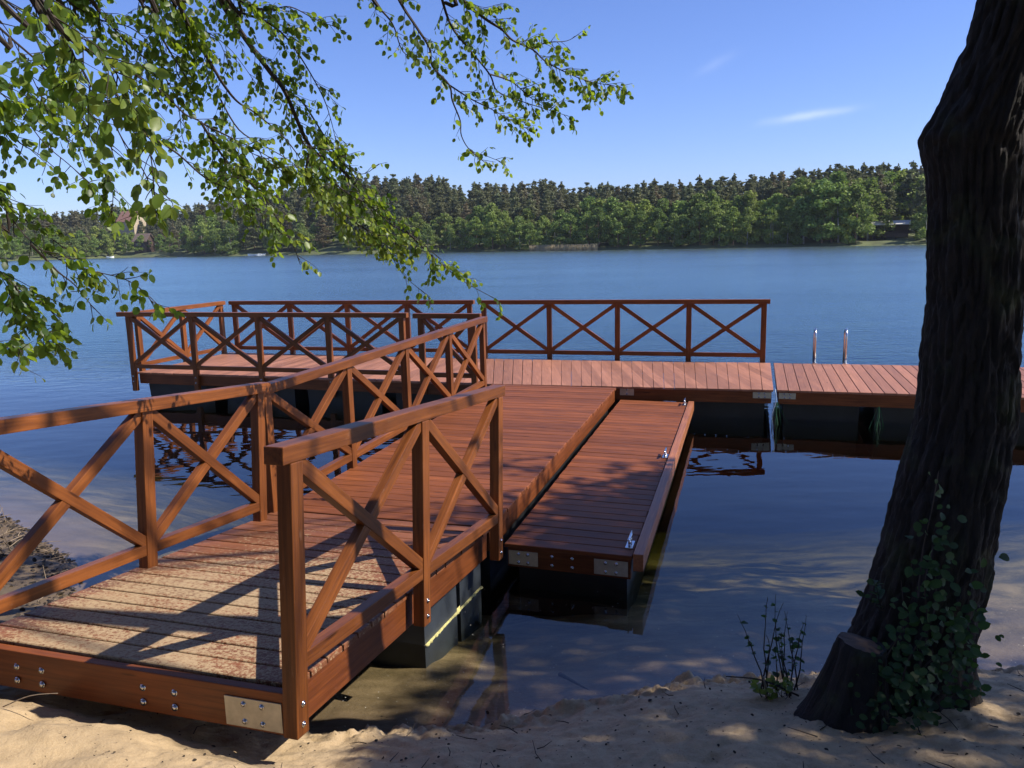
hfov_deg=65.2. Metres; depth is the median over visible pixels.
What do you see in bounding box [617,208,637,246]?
broadleaf tree
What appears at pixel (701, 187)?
pine tree
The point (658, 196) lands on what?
pine tree
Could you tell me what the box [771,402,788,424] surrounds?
tuft
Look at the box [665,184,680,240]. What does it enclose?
pine tree
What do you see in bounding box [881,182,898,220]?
pine tree
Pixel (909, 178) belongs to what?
pine tree
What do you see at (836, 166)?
pine tree
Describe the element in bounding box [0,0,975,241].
sky
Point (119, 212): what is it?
pine tree
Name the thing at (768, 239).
broadleaf tree
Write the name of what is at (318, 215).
pine tree
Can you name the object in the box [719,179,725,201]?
pine tree
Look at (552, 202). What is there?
pine tree
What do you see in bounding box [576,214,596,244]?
broadleaf tree
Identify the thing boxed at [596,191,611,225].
pine tree
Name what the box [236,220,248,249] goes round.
spruce tree
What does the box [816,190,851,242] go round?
broadleaf tree
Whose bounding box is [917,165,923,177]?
pine tree
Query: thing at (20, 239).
broadleaf tree
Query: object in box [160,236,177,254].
broadleaf tree
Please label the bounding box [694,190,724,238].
broadleaf tree
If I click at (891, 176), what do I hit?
broadleaf tree
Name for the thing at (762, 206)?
broadleaf tree
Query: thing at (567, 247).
reed bed
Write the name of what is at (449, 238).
broadleaf tree
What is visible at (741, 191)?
pine tree
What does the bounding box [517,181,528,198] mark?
pine tree
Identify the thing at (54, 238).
broadleaf tree
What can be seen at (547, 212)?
pine tree
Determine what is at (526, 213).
broadleaf tree
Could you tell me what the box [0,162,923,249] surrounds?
distant pine wood
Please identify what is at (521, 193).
pine tree
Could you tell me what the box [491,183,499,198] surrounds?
pine tree
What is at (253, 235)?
spruce tree
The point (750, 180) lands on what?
pine tree
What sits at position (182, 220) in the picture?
pine tree
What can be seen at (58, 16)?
overhanging tree
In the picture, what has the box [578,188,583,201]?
pine tree
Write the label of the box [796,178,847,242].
broadleaf tree
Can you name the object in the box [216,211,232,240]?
pine tree
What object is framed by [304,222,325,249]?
broadleaf tree
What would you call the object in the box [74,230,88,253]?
broadleaf tree
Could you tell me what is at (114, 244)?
broadleaf tree
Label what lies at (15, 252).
broadleaf tree
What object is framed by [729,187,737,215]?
pine tree
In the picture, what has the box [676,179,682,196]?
pine tree
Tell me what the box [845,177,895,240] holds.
broadleaf tree
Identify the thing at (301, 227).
broadleaf tree
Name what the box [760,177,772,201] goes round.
pine tree
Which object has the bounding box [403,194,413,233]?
pine tree
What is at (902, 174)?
broadleaf tree
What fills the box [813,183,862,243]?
broadleaf tree
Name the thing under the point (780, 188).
pine tree
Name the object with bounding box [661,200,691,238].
broadleaf tree
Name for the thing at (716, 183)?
pine tree
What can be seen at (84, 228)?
pine tree
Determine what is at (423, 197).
pine tree
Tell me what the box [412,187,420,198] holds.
pine tree
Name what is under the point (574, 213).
broadleaf tree
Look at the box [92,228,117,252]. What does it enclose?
broadleaf tree
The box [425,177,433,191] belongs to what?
pine tree
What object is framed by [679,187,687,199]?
pine tree
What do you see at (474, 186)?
pine tree
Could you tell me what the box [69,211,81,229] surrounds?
pine tree
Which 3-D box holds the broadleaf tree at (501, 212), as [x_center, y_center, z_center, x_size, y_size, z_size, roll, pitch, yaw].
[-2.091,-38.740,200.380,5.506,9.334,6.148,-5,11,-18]
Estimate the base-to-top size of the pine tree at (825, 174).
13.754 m
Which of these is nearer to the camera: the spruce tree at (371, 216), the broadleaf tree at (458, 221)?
the broadleaf tree at (458, 221)
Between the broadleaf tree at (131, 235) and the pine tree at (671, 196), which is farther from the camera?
the broadleaf tree at (131, 235)
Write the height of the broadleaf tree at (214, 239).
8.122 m
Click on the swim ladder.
(845, 342)
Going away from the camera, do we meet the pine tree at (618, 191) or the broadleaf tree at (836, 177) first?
the broadleaf tree at (836, 177)
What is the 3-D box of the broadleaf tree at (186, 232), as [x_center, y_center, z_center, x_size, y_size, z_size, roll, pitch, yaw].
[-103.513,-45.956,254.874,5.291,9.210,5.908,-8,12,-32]
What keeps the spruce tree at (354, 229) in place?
on the shore hill
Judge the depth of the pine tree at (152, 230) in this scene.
275.98 m
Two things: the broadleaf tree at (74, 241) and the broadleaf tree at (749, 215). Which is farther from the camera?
the broadleaf tree at (74, 241)
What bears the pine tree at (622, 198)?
on the shore hill
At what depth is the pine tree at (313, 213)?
238.59 m
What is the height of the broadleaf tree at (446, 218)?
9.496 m
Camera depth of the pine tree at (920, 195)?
159.07 m
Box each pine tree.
[24,219,37,231]
[40,211,53,225]
[52,211,64,228]
[56,224,65,247]
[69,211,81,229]
[78,210,87,228]
[81,224,90,250]
[116,207,121,219]
[149,226,156,243]
[157,229,165,246]
[168,221,180,249]
[177,223,185,244]
[180,206,189,224]
[183,222,190,242]
[191,206,198,222]
[197,203,205,216]
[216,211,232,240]
[235,208,243,245]
[255,204,266,220]
[262,204,272,247]
[285,187,300,206]
[285,195,298,211]
[297,186,306,205]
[298,203,310,236]
[301,194,310,214]
[308,201,325,224]
[313,208,326,233]
[325,205,332,236]
[347,175,362,198]
[368,178,381,196]
[386,174,402,208]
[398,182,403,193]
[402,200,412,236]
[403,177,412,194]
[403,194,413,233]
[411,175,423,196]
[411,194,428,236]
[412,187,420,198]
[421,195,429,223]
[422,187,431,210]
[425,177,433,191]
[432,175,445,201]
[432,198,446,232]
[441,178,451,198]
[443,188,451,207]
[447,197,460,234]
[451,185,457,197]
[457,191,465,204]
[458,201,471,236]
[460,199,470,212]
[465,181,479,203]
[473,191,484,206]
[480,199,487,229]
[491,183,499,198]
[493,192,501,223]
[499,184,508,199]
[507,191,523,232]
[509,183,519,200]
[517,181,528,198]
[518,190,525,206]
[523,193,537,231]
[531,191,540,220]
[536,191,555,234]
[537,180,548,201]
[549,191,555,236]
[553,189,565,232]
[567,196,580,232]
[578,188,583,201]
[588,185,595,195]
[593,184,602,199]
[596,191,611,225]
[601,181,613,196]
[613,186,621,197]
[617,191,626,227]
[629,184,647,230]
[640,180,649,196]
[648,182,653,193]
[654,186,661,238]
[657,188,665,198]
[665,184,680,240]
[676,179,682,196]
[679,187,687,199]
[681,186,701,232]
[698,185,705,197]
[704,179,715,192]
[709,181,721,197]
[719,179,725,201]
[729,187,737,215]
[738,188,745,196]
[743,183,757,214]
[744,174,754,194]
[757,175,765,184]
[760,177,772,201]
[760,180,776,236]
[770,172,777,186]
[772,181,789,205]
[777,171,790,188]
[801,168,807,177]
[813,170,821,182]
[822,172,828,179]
[834,163,842,173]
[842,170,855,211]
[853,168,864,180]
[860,162,868,180]
[868,166,875,175]
[871,170,889,218]
[875,165,884,177]
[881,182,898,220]
[894,163,900,180]
[894,169,917,218]
[907,160,920,181]
[909,178,925,220]
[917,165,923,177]
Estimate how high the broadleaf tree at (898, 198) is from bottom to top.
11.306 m
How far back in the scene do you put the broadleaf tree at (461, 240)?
199.25 m
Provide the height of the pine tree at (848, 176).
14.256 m
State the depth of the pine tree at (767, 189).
176.84 m
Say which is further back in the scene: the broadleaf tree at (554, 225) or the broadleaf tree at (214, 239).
the broadleaf tree at (214, 239)
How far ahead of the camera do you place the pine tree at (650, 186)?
220.12 m
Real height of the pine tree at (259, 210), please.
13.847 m
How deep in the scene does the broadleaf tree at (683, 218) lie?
169.94 m
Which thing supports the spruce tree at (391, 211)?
on the shore hill
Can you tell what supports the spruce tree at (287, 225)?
on the shore hill
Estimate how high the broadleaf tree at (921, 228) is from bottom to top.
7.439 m
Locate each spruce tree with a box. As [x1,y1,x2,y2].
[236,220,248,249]
[242,216,262,249]
[265,208,285,250]
[278,214,293,250]
[290,212,307,238]
[312,214,333,247]
[344,214,359,247]
[359,209,373,247]
[387,208,398,244]
[388,203,410,232]
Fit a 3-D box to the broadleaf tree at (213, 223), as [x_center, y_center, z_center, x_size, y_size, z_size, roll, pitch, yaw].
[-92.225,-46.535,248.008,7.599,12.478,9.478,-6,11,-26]
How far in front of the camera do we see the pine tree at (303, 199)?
258.62 m
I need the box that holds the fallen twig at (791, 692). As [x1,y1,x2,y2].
[726,676,798,696]
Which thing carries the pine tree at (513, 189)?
on the shore hill
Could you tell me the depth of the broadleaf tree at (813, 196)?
163.64 m
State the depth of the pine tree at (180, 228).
268.44 m
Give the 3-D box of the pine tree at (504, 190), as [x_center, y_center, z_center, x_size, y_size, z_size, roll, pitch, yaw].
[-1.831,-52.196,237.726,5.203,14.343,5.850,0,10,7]
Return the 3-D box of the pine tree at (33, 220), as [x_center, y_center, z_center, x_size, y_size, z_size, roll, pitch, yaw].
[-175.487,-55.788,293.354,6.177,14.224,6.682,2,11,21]
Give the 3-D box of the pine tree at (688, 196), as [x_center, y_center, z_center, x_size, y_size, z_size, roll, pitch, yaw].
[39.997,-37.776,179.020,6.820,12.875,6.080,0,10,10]
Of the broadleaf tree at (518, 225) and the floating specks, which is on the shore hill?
the broadleaf tree at (518, 225)
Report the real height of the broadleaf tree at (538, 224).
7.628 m
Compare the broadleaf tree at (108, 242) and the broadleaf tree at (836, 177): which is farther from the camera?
the broadleaf tree at (108, 242)
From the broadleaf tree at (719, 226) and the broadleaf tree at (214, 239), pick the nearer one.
the broadleaf tree at (719, 226)
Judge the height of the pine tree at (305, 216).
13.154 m
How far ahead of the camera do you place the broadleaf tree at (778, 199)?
167.21 m
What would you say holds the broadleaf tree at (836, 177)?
on the shore hill
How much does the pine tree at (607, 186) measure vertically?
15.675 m
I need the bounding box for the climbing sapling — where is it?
[848,471,1008,735]
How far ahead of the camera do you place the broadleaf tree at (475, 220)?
197.29 m
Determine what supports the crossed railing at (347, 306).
attached to the cross pier pontoon at (305, 398)
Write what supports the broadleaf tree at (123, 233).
on the shore hill
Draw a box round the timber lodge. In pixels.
[131,233,155,253]
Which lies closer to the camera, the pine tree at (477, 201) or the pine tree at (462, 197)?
the pine tree at (477, 201)
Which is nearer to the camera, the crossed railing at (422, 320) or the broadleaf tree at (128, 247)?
the crossed railing at (422, 320)
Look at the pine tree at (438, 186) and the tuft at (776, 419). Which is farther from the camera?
the pine tree at (438, 186)
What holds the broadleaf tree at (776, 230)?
on the shore hill
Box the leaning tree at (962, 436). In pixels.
[794,0,1023,733]
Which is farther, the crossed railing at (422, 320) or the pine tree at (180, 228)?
the pine tree at (180, 228)
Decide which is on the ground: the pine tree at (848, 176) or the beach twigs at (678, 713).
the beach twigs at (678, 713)
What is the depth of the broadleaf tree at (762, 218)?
162.25 m
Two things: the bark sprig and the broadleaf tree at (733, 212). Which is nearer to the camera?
the bark sprig
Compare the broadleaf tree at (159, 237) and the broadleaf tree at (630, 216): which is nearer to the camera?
the broadleaf tree at (630, 216)
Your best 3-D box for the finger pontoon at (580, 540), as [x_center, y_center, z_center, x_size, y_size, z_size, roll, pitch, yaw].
[1.246,1.010,8.620,1.057,0.722,5.674,2,11,16]
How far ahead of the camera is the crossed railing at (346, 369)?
8.01 m
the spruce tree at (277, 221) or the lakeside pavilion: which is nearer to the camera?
the lakeside pavilion
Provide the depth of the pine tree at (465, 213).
210.35 m
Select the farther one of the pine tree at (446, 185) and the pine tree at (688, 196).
the pine tree at (446, 185)
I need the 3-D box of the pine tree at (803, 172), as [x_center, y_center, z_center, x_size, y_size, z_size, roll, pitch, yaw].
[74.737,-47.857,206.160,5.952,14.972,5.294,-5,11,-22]
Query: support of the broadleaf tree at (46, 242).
on the shore hill
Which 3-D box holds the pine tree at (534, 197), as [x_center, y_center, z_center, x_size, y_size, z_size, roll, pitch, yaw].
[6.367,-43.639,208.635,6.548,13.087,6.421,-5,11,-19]
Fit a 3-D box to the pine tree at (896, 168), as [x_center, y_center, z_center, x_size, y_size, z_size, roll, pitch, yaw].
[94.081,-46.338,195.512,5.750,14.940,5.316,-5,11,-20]
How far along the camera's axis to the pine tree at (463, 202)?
221.20 m
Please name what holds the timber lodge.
on the shore hill
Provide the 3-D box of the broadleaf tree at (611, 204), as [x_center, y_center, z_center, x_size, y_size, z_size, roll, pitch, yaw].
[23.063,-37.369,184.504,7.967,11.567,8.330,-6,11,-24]
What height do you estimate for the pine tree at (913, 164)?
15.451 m
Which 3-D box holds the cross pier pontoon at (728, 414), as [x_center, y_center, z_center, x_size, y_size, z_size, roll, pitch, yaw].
[1.604,0.279,12.853,4.950,0.952,2.508,1,10,15]
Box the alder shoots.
[738,594,806,697]
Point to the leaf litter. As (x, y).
(12, 526)
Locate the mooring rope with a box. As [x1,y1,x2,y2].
[772,389,776,435]
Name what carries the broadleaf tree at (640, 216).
on the shore hill
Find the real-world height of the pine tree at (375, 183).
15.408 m
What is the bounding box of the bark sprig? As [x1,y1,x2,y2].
[856,578,884,610]
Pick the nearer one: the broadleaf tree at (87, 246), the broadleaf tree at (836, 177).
the broadleaf tree at (836, 177)
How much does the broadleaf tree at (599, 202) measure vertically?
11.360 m
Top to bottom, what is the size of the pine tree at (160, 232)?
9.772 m
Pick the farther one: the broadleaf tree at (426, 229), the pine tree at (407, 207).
the pine tree at (407, 207)
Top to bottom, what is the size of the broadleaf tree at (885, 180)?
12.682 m
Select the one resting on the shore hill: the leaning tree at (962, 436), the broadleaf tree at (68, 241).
the broadleaf tree at (68, 241)
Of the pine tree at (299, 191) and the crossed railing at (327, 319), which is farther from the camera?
the pine tree at (299, 191)
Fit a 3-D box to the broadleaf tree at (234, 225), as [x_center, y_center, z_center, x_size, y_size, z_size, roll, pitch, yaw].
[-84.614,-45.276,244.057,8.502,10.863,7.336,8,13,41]
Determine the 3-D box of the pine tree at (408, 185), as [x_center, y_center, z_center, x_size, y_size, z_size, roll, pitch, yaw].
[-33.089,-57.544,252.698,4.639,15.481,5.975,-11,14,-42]
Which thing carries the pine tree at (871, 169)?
on the shore hill
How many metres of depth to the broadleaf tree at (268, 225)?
234.37 m
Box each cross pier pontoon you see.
[138,353,479,436]
[486,359,772,452]
[774,363,1023,466]
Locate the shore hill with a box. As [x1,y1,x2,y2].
[0,228,925,261]
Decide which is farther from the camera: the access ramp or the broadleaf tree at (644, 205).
the broadleaf tree at (644, 205)
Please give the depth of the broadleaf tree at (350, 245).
215.78 m
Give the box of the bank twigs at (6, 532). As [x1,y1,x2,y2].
[0,506,77,603]
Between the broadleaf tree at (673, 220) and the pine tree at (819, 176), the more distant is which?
the pine tree at (819, 176)
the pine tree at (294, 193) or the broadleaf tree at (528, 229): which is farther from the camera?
the pine tree at (294, 193)
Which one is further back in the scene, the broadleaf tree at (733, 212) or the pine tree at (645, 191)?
the pine tree at (645, 191)
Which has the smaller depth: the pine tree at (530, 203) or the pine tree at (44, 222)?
the pine tree at (530, 203)
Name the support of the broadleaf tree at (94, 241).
on the shore hill
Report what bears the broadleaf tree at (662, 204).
on the shore hill
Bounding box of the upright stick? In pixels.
[762,676,767,698]
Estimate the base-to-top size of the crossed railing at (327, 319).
1.370 m
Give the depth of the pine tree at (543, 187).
230.66 m
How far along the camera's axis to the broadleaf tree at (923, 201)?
157.01 m
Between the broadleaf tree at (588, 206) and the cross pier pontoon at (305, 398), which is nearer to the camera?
the cross pier pontoon at (305, 398)
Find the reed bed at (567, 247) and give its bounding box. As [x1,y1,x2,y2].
[529,244,597,250]
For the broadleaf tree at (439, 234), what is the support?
on the shore hill
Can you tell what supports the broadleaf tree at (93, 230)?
on the shore hill
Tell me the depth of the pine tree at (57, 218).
301.26 m
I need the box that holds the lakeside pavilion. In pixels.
[863,220,910,239]
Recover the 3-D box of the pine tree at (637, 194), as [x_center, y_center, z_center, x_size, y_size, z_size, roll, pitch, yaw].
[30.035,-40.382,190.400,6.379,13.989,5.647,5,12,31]
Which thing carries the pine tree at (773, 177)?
on the shore hill
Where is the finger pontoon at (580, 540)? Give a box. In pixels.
[504,398,693,616]
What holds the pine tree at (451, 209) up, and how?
on the shore hill
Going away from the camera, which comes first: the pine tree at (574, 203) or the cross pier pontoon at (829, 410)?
the cross pier pontoon at (829, 410)
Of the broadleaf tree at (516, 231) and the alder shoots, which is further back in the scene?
the broadleaf tree at (516, 231)
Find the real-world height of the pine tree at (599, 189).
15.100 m
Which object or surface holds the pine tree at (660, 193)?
on the shore hill
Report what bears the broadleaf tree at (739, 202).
on the shore hill
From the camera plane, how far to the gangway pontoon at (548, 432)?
7.80 m
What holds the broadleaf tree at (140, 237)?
on the shore hill
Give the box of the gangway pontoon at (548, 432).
[303,384,615,615]
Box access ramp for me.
[0,511,488,734]
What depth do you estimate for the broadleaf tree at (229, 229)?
237.63 m
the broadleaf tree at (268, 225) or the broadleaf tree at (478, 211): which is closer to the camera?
the broadleaf tree at (478, 211)
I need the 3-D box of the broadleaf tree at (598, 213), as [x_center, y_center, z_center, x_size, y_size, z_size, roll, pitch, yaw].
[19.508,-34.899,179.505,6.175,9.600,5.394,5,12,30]
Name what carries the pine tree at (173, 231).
on the shore hill
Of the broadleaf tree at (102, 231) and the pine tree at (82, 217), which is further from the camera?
the pine tree at (82, 217)
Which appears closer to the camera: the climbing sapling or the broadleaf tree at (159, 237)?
the climbing sapling
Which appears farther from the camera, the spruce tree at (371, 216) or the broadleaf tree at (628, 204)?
the spruce tree at (371, 216)
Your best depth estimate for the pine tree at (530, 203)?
199.66 m
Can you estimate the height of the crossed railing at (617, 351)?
1.250 m
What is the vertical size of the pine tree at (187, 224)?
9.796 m
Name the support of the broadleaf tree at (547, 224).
on the shore hill
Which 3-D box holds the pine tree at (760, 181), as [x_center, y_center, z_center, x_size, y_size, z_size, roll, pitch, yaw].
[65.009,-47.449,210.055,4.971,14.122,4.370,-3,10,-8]
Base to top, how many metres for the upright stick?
0.137 m
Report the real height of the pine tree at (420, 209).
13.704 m
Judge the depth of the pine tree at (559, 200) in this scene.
199.65 m
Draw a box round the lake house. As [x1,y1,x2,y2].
[116,211,146,235]
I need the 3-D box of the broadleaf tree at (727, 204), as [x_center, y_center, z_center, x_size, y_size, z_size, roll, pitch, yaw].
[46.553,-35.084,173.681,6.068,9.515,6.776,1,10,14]
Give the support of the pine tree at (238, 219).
on the shore hill
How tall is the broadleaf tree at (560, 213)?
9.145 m
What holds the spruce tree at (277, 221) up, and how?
on the shore hill
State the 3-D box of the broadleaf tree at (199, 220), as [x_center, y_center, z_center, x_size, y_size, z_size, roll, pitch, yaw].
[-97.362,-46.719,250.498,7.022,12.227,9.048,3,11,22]
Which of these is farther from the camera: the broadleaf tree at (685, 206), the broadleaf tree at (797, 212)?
the broadleaf tree at (685, 206)
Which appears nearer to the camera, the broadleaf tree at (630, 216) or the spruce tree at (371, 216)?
the broadleaf tree at (630, 216)
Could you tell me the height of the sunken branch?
0.060 m
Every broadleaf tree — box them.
[0,239,13,258]
[8,238,26,258]
[14,237,29,254]
[21,230,37,255]
[38,233,52,246]
[41,240,52,257]
[48,230,66,254]
[53,236,69,255]
[64,233,80,250]
[70,239,81,252]
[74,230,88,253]
[77,237,93,255]
[87,226,107,251]
[87,236,101,255]
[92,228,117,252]
[99,234,115,255]
[103,233,123,250]
[116,234,133,252]
[119,232,131,247]
[124,232,134,246]
[133,235,151,251]
[154,234,168,251]
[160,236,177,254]
[166,235,177,250]
[178,225,194,251]
[183,234,199,253]
[190,215,210,252]
[193,222,214,253]
[202,214,225,250]
[204,229,221,253]
[216,224,243,254]
[222,219,244,250]
[258,215,272,244]
[263,226,283,251]
[293,223,314,252]
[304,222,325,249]
[335,220,357,247]
[340,224,356,251]
[408,212,428,244]
[417,223,439,250]
[425,220,443,247]
[432,213,458,247]
[440,225,458,249]
[450,217,468,245]
[455,219,475,249]
[461,216,490,249]
[465,205,490,245]
[481,203,505,243]
[481,211,503,248]
[489,213,514,248]
[496,210,508,244]
[506,215,534,249]
[507,217,524,244]
[517,208,537,245]
[520,222,538,248]
[532,216,552,243]
[534,219,558,245]
[542,221,564,246]
[550,209,572,244]
[556,213,582,245]
[559,208,585,241]
[571,196,599,244]
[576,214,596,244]
[584,198,611,244]
[586,207,610,247]
[599,196,622,238]
[602,206,633,246]
[612,201,641,243]
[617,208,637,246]
[629,210,652,245]
[631,199,662,239]
[647,198,673,236]
[648,208,671,245]
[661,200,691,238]
[663,212,688,246]
[665,201,697,238]
[671,214,694,245]
[684,193,716,236]
[685,201,715,244]
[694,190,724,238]
[698,201,731,244]
[705,208,734,245]
[714,200,738,239]
[717,206,750,244]
[728,195,756,237]
[731,206,762,244]
[737,190,765,235]
[748,200,775,238]
[755,208,787,244]
[762,193,795,233]
[762,210,783,243]
[773,206,801,243]
[774,199,795,236]
[781,176,820,237]
[784,195,825,244]
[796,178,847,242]
[804,182,826,236]
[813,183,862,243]
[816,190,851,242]
[828,171,863,240]
[839,184,878,242]
[843,178,880,240]
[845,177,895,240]
[874,176,898,212]
[878,170,900,214]
[881,185,912,225]
[887,183,914,230]
[892,169,913,183]
[895,174,924,228]
[909,205,927,238]
[910,198,926,231]
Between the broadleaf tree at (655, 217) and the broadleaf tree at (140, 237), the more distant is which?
the broadleaf tree at (140, 237)
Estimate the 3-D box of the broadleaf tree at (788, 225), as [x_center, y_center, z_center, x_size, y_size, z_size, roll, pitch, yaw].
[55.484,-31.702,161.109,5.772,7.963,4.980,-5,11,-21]
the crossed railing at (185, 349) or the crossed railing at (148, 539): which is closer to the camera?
the crossed railing at (148, 539)
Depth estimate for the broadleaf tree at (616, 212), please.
176.45 m
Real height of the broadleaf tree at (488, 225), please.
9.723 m
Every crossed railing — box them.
[0,382,270,613]
[116,312,408,399]
[131,301,226,371]
[228,300,474,357]
[264,316,487,513]
[264,385,504,739]
[412,313,481,394]
[478,299,769,362]
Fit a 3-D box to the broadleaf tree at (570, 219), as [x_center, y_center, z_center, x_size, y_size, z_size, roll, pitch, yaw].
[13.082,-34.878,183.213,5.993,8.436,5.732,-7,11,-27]
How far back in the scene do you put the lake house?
295.22 m
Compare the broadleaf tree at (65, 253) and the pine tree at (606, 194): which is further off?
the broadleaf tree at (65, 253)
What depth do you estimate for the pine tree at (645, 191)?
219.88 m
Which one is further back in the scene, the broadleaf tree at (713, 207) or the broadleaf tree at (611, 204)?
the broadleaf tree at (611, 204)
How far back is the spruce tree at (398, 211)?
213.81 m
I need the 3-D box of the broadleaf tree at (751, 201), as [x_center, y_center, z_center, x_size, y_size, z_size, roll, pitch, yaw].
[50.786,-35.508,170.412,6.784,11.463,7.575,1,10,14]
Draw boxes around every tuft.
[749,674,793,699]
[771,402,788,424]
[868,407,884,430]
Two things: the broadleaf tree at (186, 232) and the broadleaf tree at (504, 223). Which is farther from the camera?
the broadleaf tree at (186, 232)
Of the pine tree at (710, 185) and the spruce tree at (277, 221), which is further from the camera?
the spruce tree at (277, 221)
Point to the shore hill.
(334, 248)
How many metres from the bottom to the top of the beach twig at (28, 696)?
0.074 m
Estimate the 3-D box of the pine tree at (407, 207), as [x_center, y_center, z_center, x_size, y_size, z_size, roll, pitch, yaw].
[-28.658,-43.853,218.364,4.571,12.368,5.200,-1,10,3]
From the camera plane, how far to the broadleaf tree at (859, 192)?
154.33 m
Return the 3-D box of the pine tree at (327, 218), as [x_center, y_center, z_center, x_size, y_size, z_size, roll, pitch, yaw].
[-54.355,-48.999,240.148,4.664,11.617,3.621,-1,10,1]
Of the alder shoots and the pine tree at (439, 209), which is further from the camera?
the pine tree at (439, 209)
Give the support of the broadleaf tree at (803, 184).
on the shore hill
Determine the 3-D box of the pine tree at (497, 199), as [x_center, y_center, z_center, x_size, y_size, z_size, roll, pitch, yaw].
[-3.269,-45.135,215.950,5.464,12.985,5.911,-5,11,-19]
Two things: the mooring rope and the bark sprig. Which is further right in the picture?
the bark sprig
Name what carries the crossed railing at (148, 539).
attached to the access ramp
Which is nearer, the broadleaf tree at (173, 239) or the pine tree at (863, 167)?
the pine tree at (863, 167)
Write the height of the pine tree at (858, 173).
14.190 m
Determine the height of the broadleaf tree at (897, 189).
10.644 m
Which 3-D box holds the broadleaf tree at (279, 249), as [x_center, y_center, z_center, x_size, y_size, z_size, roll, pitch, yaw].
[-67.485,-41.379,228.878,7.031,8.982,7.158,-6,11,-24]
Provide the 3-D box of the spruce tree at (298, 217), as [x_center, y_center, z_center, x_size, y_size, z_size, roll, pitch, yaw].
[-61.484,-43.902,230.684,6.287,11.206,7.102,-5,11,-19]
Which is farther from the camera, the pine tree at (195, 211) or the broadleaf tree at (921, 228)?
the pine tree at (195, 211)
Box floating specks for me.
[320,567,1023,732]
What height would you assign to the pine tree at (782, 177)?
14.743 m
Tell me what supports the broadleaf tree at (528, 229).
on the shore hill
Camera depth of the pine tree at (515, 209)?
201.10 m
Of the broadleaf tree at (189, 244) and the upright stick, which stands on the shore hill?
the broadleaf tree at (189, 244)
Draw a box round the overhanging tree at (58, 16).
[0,0,633,381]
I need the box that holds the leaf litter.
[0,514,1023,767]
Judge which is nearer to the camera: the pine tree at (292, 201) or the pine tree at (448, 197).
the pine tree at (448, 197)
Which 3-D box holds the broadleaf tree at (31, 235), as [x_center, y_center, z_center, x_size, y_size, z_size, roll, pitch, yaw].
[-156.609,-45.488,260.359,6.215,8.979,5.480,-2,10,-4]
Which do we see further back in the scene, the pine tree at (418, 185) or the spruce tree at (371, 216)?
the pine tree at (418, 185)
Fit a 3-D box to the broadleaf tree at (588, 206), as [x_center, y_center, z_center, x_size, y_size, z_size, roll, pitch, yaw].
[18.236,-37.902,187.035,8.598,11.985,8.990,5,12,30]
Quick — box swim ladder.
[812,328,847,363]
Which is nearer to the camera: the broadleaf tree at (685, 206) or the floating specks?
the floating specks
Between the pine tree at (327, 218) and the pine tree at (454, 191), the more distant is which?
the pine tree at (454, 191)
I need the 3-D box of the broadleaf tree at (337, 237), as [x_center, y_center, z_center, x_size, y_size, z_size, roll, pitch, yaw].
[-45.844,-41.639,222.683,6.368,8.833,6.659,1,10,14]
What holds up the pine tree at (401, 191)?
on the shore hill
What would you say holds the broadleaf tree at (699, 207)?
on the shore hill
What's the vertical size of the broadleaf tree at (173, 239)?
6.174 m
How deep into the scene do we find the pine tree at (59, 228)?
267.07 m
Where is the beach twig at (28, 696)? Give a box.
[3,693,57,706]
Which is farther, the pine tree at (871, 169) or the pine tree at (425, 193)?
the pine tree at (425, 193)
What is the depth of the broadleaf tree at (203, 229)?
243.46 m
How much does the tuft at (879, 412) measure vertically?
0.322 m
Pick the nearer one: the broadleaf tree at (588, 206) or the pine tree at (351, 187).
the broadleaf tree at (588, 206)
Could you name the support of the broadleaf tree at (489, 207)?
on the shore hill
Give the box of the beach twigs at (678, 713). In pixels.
[193,670,1022,767]
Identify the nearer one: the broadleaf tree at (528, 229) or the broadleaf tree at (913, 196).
the broadleaf tree at (913, 196)
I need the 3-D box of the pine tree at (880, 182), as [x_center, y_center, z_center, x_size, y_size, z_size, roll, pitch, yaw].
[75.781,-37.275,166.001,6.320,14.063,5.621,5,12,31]
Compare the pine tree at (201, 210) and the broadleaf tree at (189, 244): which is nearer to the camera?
the broadleaf tree at (189, 244)
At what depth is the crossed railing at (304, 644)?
3.94 m
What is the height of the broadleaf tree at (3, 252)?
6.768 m
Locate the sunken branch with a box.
[558,672,588,689]
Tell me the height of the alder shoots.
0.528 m
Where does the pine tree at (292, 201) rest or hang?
on the shore hill
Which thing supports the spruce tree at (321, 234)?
on the shore hill
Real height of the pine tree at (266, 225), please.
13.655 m
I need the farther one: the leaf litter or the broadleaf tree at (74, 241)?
the broadleaf tree at (74, 241)
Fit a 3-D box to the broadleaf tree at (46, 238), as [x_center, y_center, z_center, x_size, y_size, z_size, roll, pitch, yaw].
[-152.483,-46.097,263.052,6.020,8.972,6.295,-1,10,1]
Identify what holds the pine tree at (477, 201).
on the shore hill
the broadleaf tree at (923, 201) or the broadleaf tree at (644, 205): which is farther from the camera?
the broadleaf tree at (644, 205)
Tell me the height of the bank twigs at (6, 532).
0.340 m
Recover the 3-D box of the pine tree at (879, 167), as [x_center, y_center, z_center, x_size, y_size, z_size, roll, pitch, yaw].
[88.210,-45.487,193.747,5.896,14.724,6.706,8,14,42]
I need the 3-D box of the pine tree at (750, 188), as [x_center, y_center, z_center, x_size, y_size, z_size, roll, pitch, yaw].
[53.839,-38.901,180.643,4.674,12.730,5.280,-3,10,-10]
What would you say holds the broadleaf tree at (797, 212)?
on the shore hill

